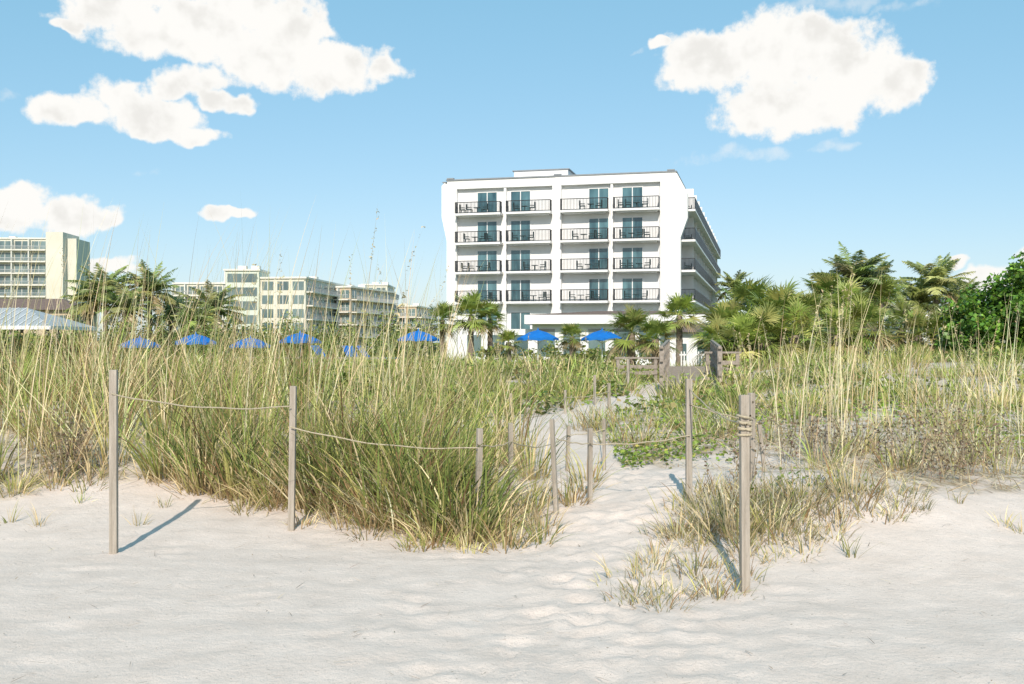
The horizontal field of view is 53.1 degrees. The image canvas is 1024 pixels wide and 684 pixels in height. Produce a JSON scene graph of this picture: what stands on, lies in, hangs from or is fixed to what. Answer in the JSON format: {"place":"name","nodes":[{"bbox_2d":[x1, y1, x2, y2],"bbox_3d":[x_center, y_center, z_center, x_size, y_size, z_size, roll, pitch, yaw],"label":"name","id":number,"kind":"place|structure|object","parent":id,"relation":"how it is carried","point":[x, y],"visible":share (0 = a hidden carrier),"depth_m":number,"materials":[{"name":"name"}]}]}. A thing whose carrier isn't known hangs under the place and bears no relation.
{"place":"outdoors","nodes":[
{"label":"outdoors","id":0,"kind":"place"},
{"bbox_2d":[0,343,1023,683],"bbox_3d":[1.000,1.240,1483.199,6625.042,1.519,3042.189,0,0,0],"label":"sandy ground","id":1,"kind":"structure","parent":0,"point":[352,615],"depth_m":6.16,"materials":[{"name":"sand"}]},
{"bbox_2d":[0,232,89,302],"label":"condo tower","id":2,"kind":"structure","parent":1,"relation":"on","point":[56,243],"depth_m":263.55,"materials":[{"name":"beige paint"}]},
{"bbox_2d":[0,241,45,295],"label":"windows","id":3,"kind":"structure","parent":2,"relation":"in","point":[4,267],"depth_m":263.60,"materials":[{"name":"teal glass"}]},
{"bbox_2d":[0,307,96,355],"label":"pool pavilion","id":4,"kind":"structure","parent":1,"relation":"on","point":[20,319],"depth_m":58.59,"materials":[{"name":"metal"}]},
{"bbox_2d":[3,310,96,348],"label":"walls","id":5,"kind":"structure","parent":1,"relation":"on","point":[94,319],"depth_m":150.00,"materials":[{"name":"beige paint"}]},
{"bbox_2d":[0,299,94,309],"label":"roof","id":6,"kind":"structure","parent":5,"relation":"on","point":[43,303],"depth_m":151.88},
{"bbox_2d":[0,331,105,359],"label":"pavilion hedge","id":7,"kind":"object","parent":1,"relation":"on","point":[46,345],"visible":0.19,"depth_m":54.84,"materials":[{"name":"green plant"}]},
{"bbox_2d":[60,283,110,333],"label":"coconut palm tree","id":8,"kind":"object","parent":1,"relation":"on","point":[70,297],"visible":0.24,"depth_m":79.22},
{"bbox_2d":[65,262,149,344],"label":"coconut palm tree","id":9,"kind":"object","parent":1,"relation":"on","point":[111,281],"visible":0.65,"depth_m":77.34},
{"bbox_2d":[109,370,117,553],"bbox_3d":[-2.821,0.999,7.258,0.052,1.604,0.053,0,0,-6],"label":"wooden post","id":10,"kind":"object","parent":1,"relation":"on","point":[113,466],"visible":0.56,"depth_m":7.23,"materials":[{"name":"grey wood"}]},
{"bbox_2d":[111,393,289,409],"bbox_3d":[-2.268,0.436,7.570,1.312,0.153,0.010,0,0,-32],"label":"rope line","id":11,"kind":"object","parent":10,"relation":"attached to","point":[197,406],"visible":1,"depth_m":7.53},
{"bbox_2d":[93,282,161,342],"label":"coconut palm tree","id":12,"kind":"object","parent":1,"relation":"on","point":[117,301],"visible":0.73,"depth_m":75.44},
{"bbox_2d":[120,337,160,348],"bbox_3d":[-19.620,0.601,54.000,2.046,1.946,2.046,0,0,23],"label":"beach umbrella","id":13,"kind":"object","parent":1,"relation":"on","point":[138,342],"visible":0.25,"depth_m":53.38,"materials":[{"name":"blue fabric"}]},
{"bbox_2d":[119,259,187,334],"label":"coconut palm tree","id":14,"kind":"object","parent":1,"relation":"on","point":[160,286],"visible":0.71,"depth_m":79.44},
{"bbox_2d":[152,290,191,337],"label":"coconut palm tree","id":15,"kind":"object","parent":1,"relation":"on","point":[168,311],"visible":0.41,"depth_m":83.40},
{"bbox_2d":[170,301,217,333],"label":"tree","id":16,"kind":"object","parent":1,"relation":"on","point":[197,312],"visible":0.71,"depth_m":75.59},
{"bbox_2d":[175,332,216,350],"bbox_3d":[-16.668,0.510,54.000,2.046,2.124,2.046,0,0,-22],"label":"beach umbrella","id":17,"kind":"object","parent":1,"relation":"on","point":[204,339],"visible":0.44,"depth_m":53.42,"materials":[{"name":"blue fabric"}]},
{"bbox_2d":[174,284,224,345],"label":"walls","id":18,"kind":"structure","parent":1,"relation":"on","point":[222,285],"depth_m":235.00,"materials":[{"name":"beige paint"}]},
{"bbox_2d":[171,282,223,336],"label":"slabs and trim","id":19,"kind":"structure","parent":18,"relation":"on","point":[185,287],"depth_m":234.70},
{"bbox_2d":[176,286,221,340],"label":"windows","id":20,"kind":"structure","parent":18,"relation":"attached to","point":[180,289],"depth_m":234.96,"materials":[{"name":"clear glass"}]},
{"bbox_2d":[176,280,245,350],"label":"coconut palm tree","id":21,"kind":"object","parent":1,"relation":"on","point":[223,310],"visible":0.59,"depth_m":81.38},
{"bbox_2d":[225,271,267,339],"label":"walls","id":22,"kind":"structure","parent":1,"relation":"on","point":[247,284],"depth_m":200.00,"materials":[{"name":"paint"}]},
{"bbox_2d":[227,274,256,337],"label":"windows","id":23,"kind":"structure","parent":22,"relation":"attached to","point":[239,277],"depth_m":199.96,"materials":[{"name":"clear glass"}]},
{"bbox_2d":[223,266,269,321],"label":"slabs and trim","id":24,"kind":"structure","parent":22,"relation":"attached to","point":[242,268],"depth_m":199.85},
{"bbox_2d":[229,335,270,354],"bbox_3d":[-13.788,0.599,54.000,2.046,1.942,2.046,0,0,23],"label":"beach umbrella","id":25,"kind":"object","parent":1,"relation":"on","point":[250,342],"visible":0.41,"depth_m":53.38,"materials":[{"name":"blue fabric"}]},
{"bbox_2d":[288,386,296,530],"bbox_3d":[-1.710,1.053,7.967,0.049,1.422,0.049,1,-1,2],"label":"wooden post","id":26,"kind":"object","parent":1,"relation":"on","point":[292,463],"visible":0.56,"depth_m":7.95,"materials":[{"name":"grey wood"}]},
{"bbox_2d":[0,305,591,546],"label":"sea oats grass","id":27,"kind":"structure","parent":1,"relation":"on","point":[420,480],"depth_m":9.36,"materials":[{"name":"plant"}]},
{"bbox_2d":[279,331,320,353],"bbox_3d":[-10.953,0.459,53.000,2.046,2.148,2.046,0,0,-22],"label":"beach umbrella","id":28,"kind":"object","parent":1,"relation":"on","point":[288,338],"visible":0.5,"depth_m":52.41,"materials":[{"name":"blue fabric"}]},
{"bbox_2d":[260,278,339,351],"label":"walls","id":29,"kind":"structure","parent":1,"relation":"on","point":[294,306],"depth_m":200.73,"materials":[{"name":"beige paint"}]},
{"bbox_2d":[262,281,332,340],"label":"windows","id":30,"kind":"structure","parent":29,"relation":"attached to","point":[296,298],"depth_m":200.71,"materials":[{"name":"grey glass"}]},
{"bbox_2d":[260,277,347,334],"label":"slabs and trim","id":31,"kind":"structure","parent":29,"relation":"on","point":[317,279],"depth_m":200.98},
{"bbox_2d":[312,287,340,345],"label":"railings","id":32,"kind":"object","parent":31,"relation":"on","point":[328,304],"visible":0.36,"depth_m":211.60,"materials":[{"name":"metal"}]},
{"bbox_2d":[236,357,384,366],"bbox_3d":[-6.687,1.149,34.000,4.960,1.300,0.160,0,0,0],"label":"wooden fence","id":33,"kind":"object","parent":1,"relation":"on","point":[323,358],"visible":0.06,"depth_m":33.92,"materials":[{"name":"brown wood"}]},
{"bbox_2d":[335,288,393,350],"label":"walls","id":34,"kind":"structure","parent":1,"relation":"on","point":[351,301],"depth_m":226.48,"materials":[{"name":"beige paint"}]},
{"bbox_2d":[335,290,389,345],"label":"windows","id":35,"kind":"structure","parent":34,"relation":"attached to","point":[361,305],"depth_m":225.28,"materials":[{"name":"clear glass"}]},
{"bbox_2d":[333,285,397,349],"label":"slabs and trim","id":36,"kind":"structure","parent":34,"relation":"on","point":[351,286],"depth_m":221.99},
{"bbox_2d":[333,294,397,348],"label":"railings","id":37,"kind":"object","parent":36,"relation":"on","point":[389,300],"visible":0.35,"depth_m":227.76,"materials":[{"name":"metal"}]},
{"bbox_2d":[367,285,394,291],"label":"walls","id":38,"kind":"structure","parent":1,"relation":"on","point":[377,286],"depth_m":250.00,"materials":[{"name":"beige paint"}]},
{"bbox_2d":[361,282,398,320],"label":"slabs and trim","id":39,"kind":"structure","parent":38,"relation":"on","point":[386,283],"depth_m":256.40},
{"bbox_2d":[396,307,432,341],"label":"walls","id":40,"kind":"structure","parent":1,"relation":"on","point":[415,308],"depth_m":261.60,"materials":[{"name":"beige paint"}]},
{"bbox_2d":[395,303,434,333],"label":"slabs and trim","id":41,"kind":"structure","parent":40,"relation":"attached to","point":[415,304],"depth_m":261.33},
{"bbox_2d":[398,309,432,345],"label":"windows","id":42,"kind":"structure","parent":40,"relation":"attached to","point":[413,311],"depth_m":261.55,"materials":[{"name":"clear glass"}]},
{"bbox_2d":[398,328,438,354],"bbox_3d":[-4.932,0.422,54.000,2.046,2.308,2.046,0,0,23],"label":"beach umbrella","id":43,"kind":"object","parent":1,"relation":"on","point":[416,335],"visible":0.58,"depth_m":53.38,"materials":[{"name":"blue fabric"}]},
{"bbox_2d":[424,300,464,357],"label":"cabbage palm tree","id":44,"kind":"object","parent":1,"relation":"on","point":[443,308],"visible":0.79,"depth_m":63.81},
{"bbox_2d":[0,301,931,364],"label":"shrub hedge","id":45,"kind":"object","parent":1,"relation":"on","point":[592,352],"visible":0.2,"depth_m":70.25,"materials":[{"name":"green plant"}]},
{"bbox_2d":[446,288,495,358],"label":"cabbage palm tree","id":46,"kind":"object","parent":1,"relation":"on","point":[472,304],"visible":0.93,"depth_m":61.67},
{"bbox_2d":[475,428,482,517],"bbox_3d":[-0.258,1.220,7.863,0.043,1.114,0.043,1,-1,-26],"label":"wooden post","id":47,"kind":"object","parent":1,"relation":"on","point":[479,449],"visible":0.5,"depth_m":7.85,"materials":[{"name":"brown wood"}]},
{"bbox_2d":[290,426,477,448],"bbox_3d":[-0.989,0.736,7.870,1.457,0.173,0.010,0,0,4],"label":"rope line","id":48,"kind":"object","parent":47,"relation":"attached to","point":[380,444],"visible":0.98,"depth_m":7.87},
{"bbox_2d":[474,300,507,358],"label":"cabbage palm tree","id":49,"kind":"object","parent":1,"relation":"on","point":[494,310],"visible":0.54,"depth_m":63.70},
{"bbox_2d":[495,330,521,360],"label":"cabbage palm tree","id":50,"kind":"object","parent":1,"relation":"on","point":[508,335],"visible":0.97,"depth_m":59.86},
{"bbox_2d":[508,423,513,513],"bbox_3d":[-0.007,1.192,8.438,0.036,1.051,0.036,-1,0,-19],"label":"wooden post","id":51,"kind":"object","parent":1,"relation":"on","point":[510,434],"visible":0.5,"depth_m":8.42,"materials":[{"name":"brown wood"}]},
{"bbox_2d":[477,390,604,447],"bbox_3d":[0.982,0.937,12.926,0.778,0.398,10.486,0,0,9],"label":"rope line","id":52,"kind":"object","parent":51,"relation":"attached to","point":[548,444],"visible":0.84,"depth_m":9.39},
{"bbox_2d":[0,434,1023,612],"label":"dry grass tufts","id":53,"kind":"object","parent":1,"relation":"on","point":[727,524],"visible":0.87,"depth_m":7.59,"materials":[{"name":"plant"}]},
{"bbox_2d":[0,201,1023,493],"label":"sea oats stalks","id":54,"kind":"object","parent":1,"relation":"on","point":[402,371],"visible":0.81,"depth_m":11.52,"materials":[{"name":"beige plant"}]},
{"bbox_2d":[0,344,1023,420],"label":"dune shrubs","id":55,"kind":"object","parent":1,"relation":"on","point":[551,401],"visible":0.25,"depth_m":21.48,"materials":[{"name":"green plant"}]},
{"bbox_2d":[0,417,1023,683],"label":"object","id":56,"kind":"object","parent":1,"relation":"on","point":[854,471],"depth_m":9.82,"materials":[{"name":"plant"}]},
{"bbox_2d":[14,386,1019,488],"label":"dried weeds","id":57,"kind":"object","parent":1,"relation":"on","point":[964,452],"visible":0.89,"depth_m":9.58,"materials":[{"name":"beige plant"}]},
{"bbox_2d":[517,328,558,359],"bbox_3d":[1.368,0.404,54.000,2.046,2.344,2.046,0,0,-22],"label":"beach umbrella","id":58,"kind":"object","parent":1,"relation":"on","point":[537,335],"visible":0.83,"depth_m":53.41,"materials":[{"name":"blue fabric"}]},
{"bbox_2d":[549,419,558,513],"bbox_3d":[0.349,1.168,8.324,0.036,1.085,0.036,-3,-1,25],"label":"wooden post","id":59,"kind":"object","parent":1,"relation":"on","point":[553,464],"visible":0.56,"depth_m":8.31,"materials":[{"name":"brown wood"}]},
{"bbox_2d":[565,425,570,470],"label":"wooden post","id":60,"kind":"object","parent":1,"relation":"on","point":[568,431],"visible":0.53,"depth_m":10.36,"materials":[{"name":"brown wood"}]},
{"bbox_2d":[556,320,587,356],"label":"cabbage palm tree","id":61,"kind":"object","parent":1,"relation":"on","point":[573,329],"visible":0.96,"depth_m":59.80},
{"bbox_2d":[442,168,720,359],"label":"beach hotel","id":62,"kind":"structure","parent":1,"relation":"on","point":[561,240],"depth_m":99.83,"materials":[{"name":"white paint"}]},
{"bbox_2d":[478,187,641,328],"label":"glass doors","id":63,"kind":"structure","parent":62,"relation":"in","point":[637,191],"depth_m":100.88,"materials":[{"name":"glass"}]},
{"bbox_2d":[460,311,707,364],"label":"hotel lobby wing","id":64,"kind":"structure","parent":1,"relation":"on","point":[589,322],"depth_m":85.49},
{"bbox_2d":[467,329,655,355],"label":"windows","id":65,"kind":"structure","parent":64,"relation":"in","point":[592,343],"depth_m":85.72,"materials":[{"name":"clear glass"}]},
{"bbox_2d":[587,428,592,503],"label":"wooden post","id":66,"kind":"object","parent":1,"relation":"on","point":[590,464],"visible":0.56,"depth_m":8.58,"materials":[{"name":"brown wood"}]},
{"bbox_2d":[593,375,595,404],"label":"wooden post","id":67,"kind":"object","parent":1,"relation":"on","point":[594,387],"visible":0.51,"depth_m":18.18,"materials":[{"name":"brown wood"}]},
{"bbox_2d":[581,328,620,356],"bbox_3d":[4.752,0.412,54.000,2.046,2.360,2.046,0,0,23],"label":"beach umbrella","id":68,"kind":"object","parent":1,"relation":"on","point":[602,336],"visible":0.65,"depth_m":53.37,"materials":[{"name":"blue fabric"}]},
{"bbox_2d":[602,419,605,470],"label":"wooden post","id":69,"kind":"object","parent":1,"relation":"on","point":[604,442],"visible":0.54,"depth_m":10.31,"materials":[{"name":"brown wood"}]},
{"bbox_2d":[607,383,610,409],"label":"wooden post","id":70,"kind":"object","parent":1,"relation":"on","point":[608,393],"visible":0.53,"depth_m":17.04,"materials":[{"name":"brown wood"}]},
{"bbox_2d":[595,302,663,364],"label":"cabbage palm tree","id":71,"kind":"object","parent":1,"relation":"on","point":[630,318],"visible":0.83,"depth_m":45.62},
{"bbox_2d":[615,357,658,382],"bbox_3d":[4.137,1.249,34.000,1.447,1.500,0.160,0,0,0],"label":"boardwalk railing","id":72,"kind":"object","parent":1,"relation":"on","point":[654,366],"visible":0.66,"depth_m":33.92,"materials":[{"name":"brown wood"}]},
{"bbox_2d":[286,371,1023,496],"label":"beach creeper vines","id":73,"kind":"object","parent":1,"relation":"on","point":[625,453],"visible":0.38,"depth_m":13.94,"materials":[{"name":"green plant"}]},
{"bbox_2d":[628,316,681,369],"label":"cabbage palm tree","id":74,"kind":"object","parent":1,"relation":"on","point":[653,326],"visible":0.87,"depth_m":43.73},
{"bbox_2d":[651,291,706,365],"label":"cabbage palm tree","id":75,"kind":"object","parent":1,"relation":"on","point":[678,303],"visible":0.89,"depth_m":51.83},
{"bbox_2d":[660,332,708,365],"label":"walls","id":76,"kind":"structure","parent":1,"relation":"on","point":[686,336],"depth_m":62.00,"materials":[{"name":"white paint"}]},
{"bbox_2d":[666,323,705,331],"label":"roof","id":77,"kind":"structure","parent":76,"relation":"on","point":[685,330],"depth_m":62.16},
{"bbox_2d":[683,341,704,364],"bbox_3d":[10.920,0.925,62.487,2.189,1.950,0.445,0,0,-35],"label":"door and window","id":78,"kind":"structure","parent":76,"relation":"attached to","point":[685,347],"depth_m":62.90,"materials":[{"name":"clear glass"}]},
{"bbox_2d":[685,379,692,503],"bbox_3d":[1.419,0.949,8.220,0.049,1.305,0.049,0,0,-1],"label":"wooden post","id":79,"kind":"object","parent":1,"relation":"on","point":[688,431],"visible":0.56,"depth_m":8.20,"materials":[{"name":"brown wood"}]},
{"bbox_2d":[556,435,689,444],"bbox_3d":[0.904,0.800,8.383,1.069,0.116,0.315,0,0,5],"label":"rope line","id":80,"kind":"object","parent":79,"relation":"attached to","point":[622,443],"visible":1,"depth_m":8.38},
{"bbox_2d":[659,340,721,394],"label":"boardwalk","id":81,"kind":"structure","parent":1,"relation":"on","point":[664,354],"depth_m":28.64,"materials":[{"name":"grey wood"}]},
{"bbox_2d":[703,352,740,374],"bbox_3d":[6.160,1.030,30.000,1.080,1.500,0.160,0,0,0],"label":"boardwalk railing","id":82,"kind":"object","parent":81,"relation":"attached to","point":[736,362],"visible":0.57,"depth_m":29.92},
{"bbox_2d":[680,351,707,365],"bbox_3d":[9.308,0.962,50.020,2.250,1.000,0.080,0,0,0],"label":"white picket fence","id":83,"kind":"object","parent":1,"relation":"on","point":[689,354],"visible":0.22,"depth_m":49.98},
{"bbox_2d":[690,311,746,366],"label":"cabbage palm tree","id":84,"kind":"object","parent":1,"relation":"on","point":[714,327],"visible":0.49,"depth_m":39.85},
{"bbox_2d":[687,296,758,363],"bbox_3d":[8.936,-0.283,42.976,3.423,3.429,3.556,0,0,0],"label":"cabbage palm tree","id":85,"kind":"object","parent":1,"relation":"on","point":[723,309],"visible":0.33,"depth_m":42.69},
{"bbox_2d":[715,269,752,301],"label":"coconut palm tree","id":86,"kind":"object","parent":1,"relation":"on","point":[730,281],"visible":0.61,"depth_m":134.28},
{"bbox_2d":[698,306,775,366],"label":"cabbage palm tree","id":87,"kind":"object","parent":1,"relation":"on","point":[750,325],"visible":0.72,"depth_m":38.57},
{"bbox_2d":[736,395,752,592],"bbox_3d":[1.396,1.060,6.147,0.099,1.484,0.101,0,-1,-4],"label":"wooden post","id":88,"kind":"object","parent":1,"relation":"on","point":[744,416],"visible":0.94,"depth_m":6.12,"materials":[{"name":"grey wood"}]},
{"bbox_2d":[689,388,746,425],"bbox_3d":[1.408,0.439,7.140,0.010,0.141,2.081,0,0,1],"label":"rope line","id":89,"kind":"object","parent":88,"relation":"attached to","point":[711,409],"visible":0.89,"depth_m":7.22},
{"bbox_2d":[709,276,779,349],"bbox_3d":[10.705,-0.999,46.051,4.233,4.127,3.882,0,0,0],"label":"cabbage palm tree","id":90,"kind":"object","parent":1,"relation":"on","point":[739,291],"visible":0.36,"depth_m":45.38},
{"bbox_2d":[748,393,755,479],"bbox_3d":[1.998,0.937,8.541,0.046,1.026,0.047,0,0,-24],"label":"wooden post","id":91,"kind":"object","parent":1,"relation":"on","point":[752,437],"visible":0.52,"depth_m":8.52,"materials":[{"name":"brown wood"}]},
{"bbox_2d":[757,421,766,471],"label":"wooden post","id":92,"kind":"object","parent":1,"relation":"on","point":[759,427],"visible":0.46,"depth_m":9.04,"materials":[{"name":"brown wood"}]},
{"bbox_2d":[724,300,808,361],"bbox_3d":[9.884,0.174,39.972,3.624,3.672,3.513,0,0,0],"label":"cabbage palm tree","id":93,"kind":"object","parent":1,"relation":"on","point":[769,314],"visible":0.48,"depth_m":39.45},
{"bbox_2d":[737,276,828,350],"bbox_3d":[11.078,-0.734,43.014,3.965,4.119,4.123,0,0,-37],"label":"cabbage palm tree","id":94,"kind":"object","parent":1,"relation":"on","point":[780,297],"visible":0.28,"depth_m":42.69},
{"bbox_2d":[756,296,832,356],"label":"cabbage palm tree","id":95,"kind":"object","parent":1,"relation":"on","point":[801,311],"visible":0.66,"depth_m":40.68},
{"bbox_2d":[799,286,842,351],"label":"cabbage palm tree","id":96,"kind":"object","parent":1,"relation":"on","point":[823,303],"visible":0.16,"depth_m":47.60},
{"bbox_2d":[801,269,847,346],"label":"cabbage palm tree","id":97,"kind":"object","parent":1,"relation":"on","point":[825,282],"visible":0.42,"depth_m":53.53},
{"bbox_2d":[824,425,829,454],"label":"wooden post","id":98,"kind":"object","parent":1,"relation":"on","point":[825,434],"visible":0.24,"depth_m":11.27,"materials":[{"name":"brown wood"}]},
{"bbox_2d":[806,301,869,355],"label":"cabbage palm tree","id":99,"kind":"object","parent":1,"relation":"on","point":[833,315],"visible":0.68,"depth_m":44.70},
{"bbox_2d":[820,273,883,352],"bbox_3d":[16.423,-1.157,49.890,3.681,4.480,3.181,0,0,0],"label":"cabbage palm tree","id":100,"kind":"object","parent":1,"relation":"on","point":[840,293],"visible":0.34,"depth_m":49.70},
{"bbox_2d":[808,241,896,338],"bbox_3d":[18.420,-2.088,54.802,4.227,6.821,4.426,0,0,-24],"label":"coconut palm tree","id":101,"kind":"object","parent":1,"relation":"on","point":[859,270],"visible":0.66,"depth_m":54.24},
{"bbox_2d":[841,294,899,357],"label":"cabbage palm tree","id":102,"kind":"object","parent":1,"relation":"on","point":[873,314],"visible":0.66,"depth_m":46.45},
{"bbox_2d":[848,259,912,354],"bbox_3d":[20.687,-1.608,57.969,4.101,6.213,4.117,0,0,0],"label":"coconut palm tree","id":103,"kind":"object","parent":1,"relation":"on","point":[899,282],"visible":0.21,"depth_m":57.18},
{"bbox_2d":[861,271,910,355],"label":"cabbage palm tree","id":104,"kind":"object","parent":1,"relation":"on","point":[887,286],"visible":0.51,"depth_m":53.49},
{"bbox_2d":[870,296,929,352],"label":"cabbage palm tree","id":105,"kind":"object","parent":1,"relation":"on","point":[897,311],"visible":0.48,"depth_m":49.81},
{"bbox_2d":[884,306,941,353],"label":"cabbage palm tree","id":106,"kind":"object","parent":1,"relation":"on","point":[921,320],"visible":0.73,"depth_m":45.75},
{"bbox_2d":[889,275,951,334],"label":"coconut palm tree","id":107,"kind":"object","parent":1,"relation":"on","point":[924,297],"visible":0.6,"depth_m":59.13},
{"bbox_2d":[914,306,958,351],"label":"cabbage palm tree","id":108,"kind":"object","parent":1,"relation":"on","point":[940,324],"visible":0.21,"depth_m":45.73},
{"bbox_2d":[900,252,975,336],"bbox_3d":[24.824,-1.819,59.907,4.604,6.889,4.538,0,0,0],"label":"coconut palm tree","id":109,"kind":"object","parent":1,"relation":"on","point":[932,274],"visible":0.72,"depth_m":59.28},
{"bbox_2d":[938,275,988,311],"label":"coconut palm tree","id":110,"kind":"object","parent":1,"relation":"on","point":[957,289],"visible":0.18,"depth_m":61.49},
{"bbox_2d":[933,251,1023,358],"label":"sea grape tree","id":111,"kind":"object","parent":1,"relation":"on","point":[988,308],"visible":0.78,"depth_m":33.83,"materials":[{"name":"green plant"}]},
{"bbox_2d":[0,336,1023,488],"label":"dune grass","id":112,"kind":"structure","parent":0,"point":[897,362],"depth_m":17.47,"materials":[{"name":"plant"}]},
{"bbox_2d":[0,0,1023,342],"label":"sky","id":113,"kind":"structure","parent":0,"point":[798,129],"materials":[{"name":"blue"}]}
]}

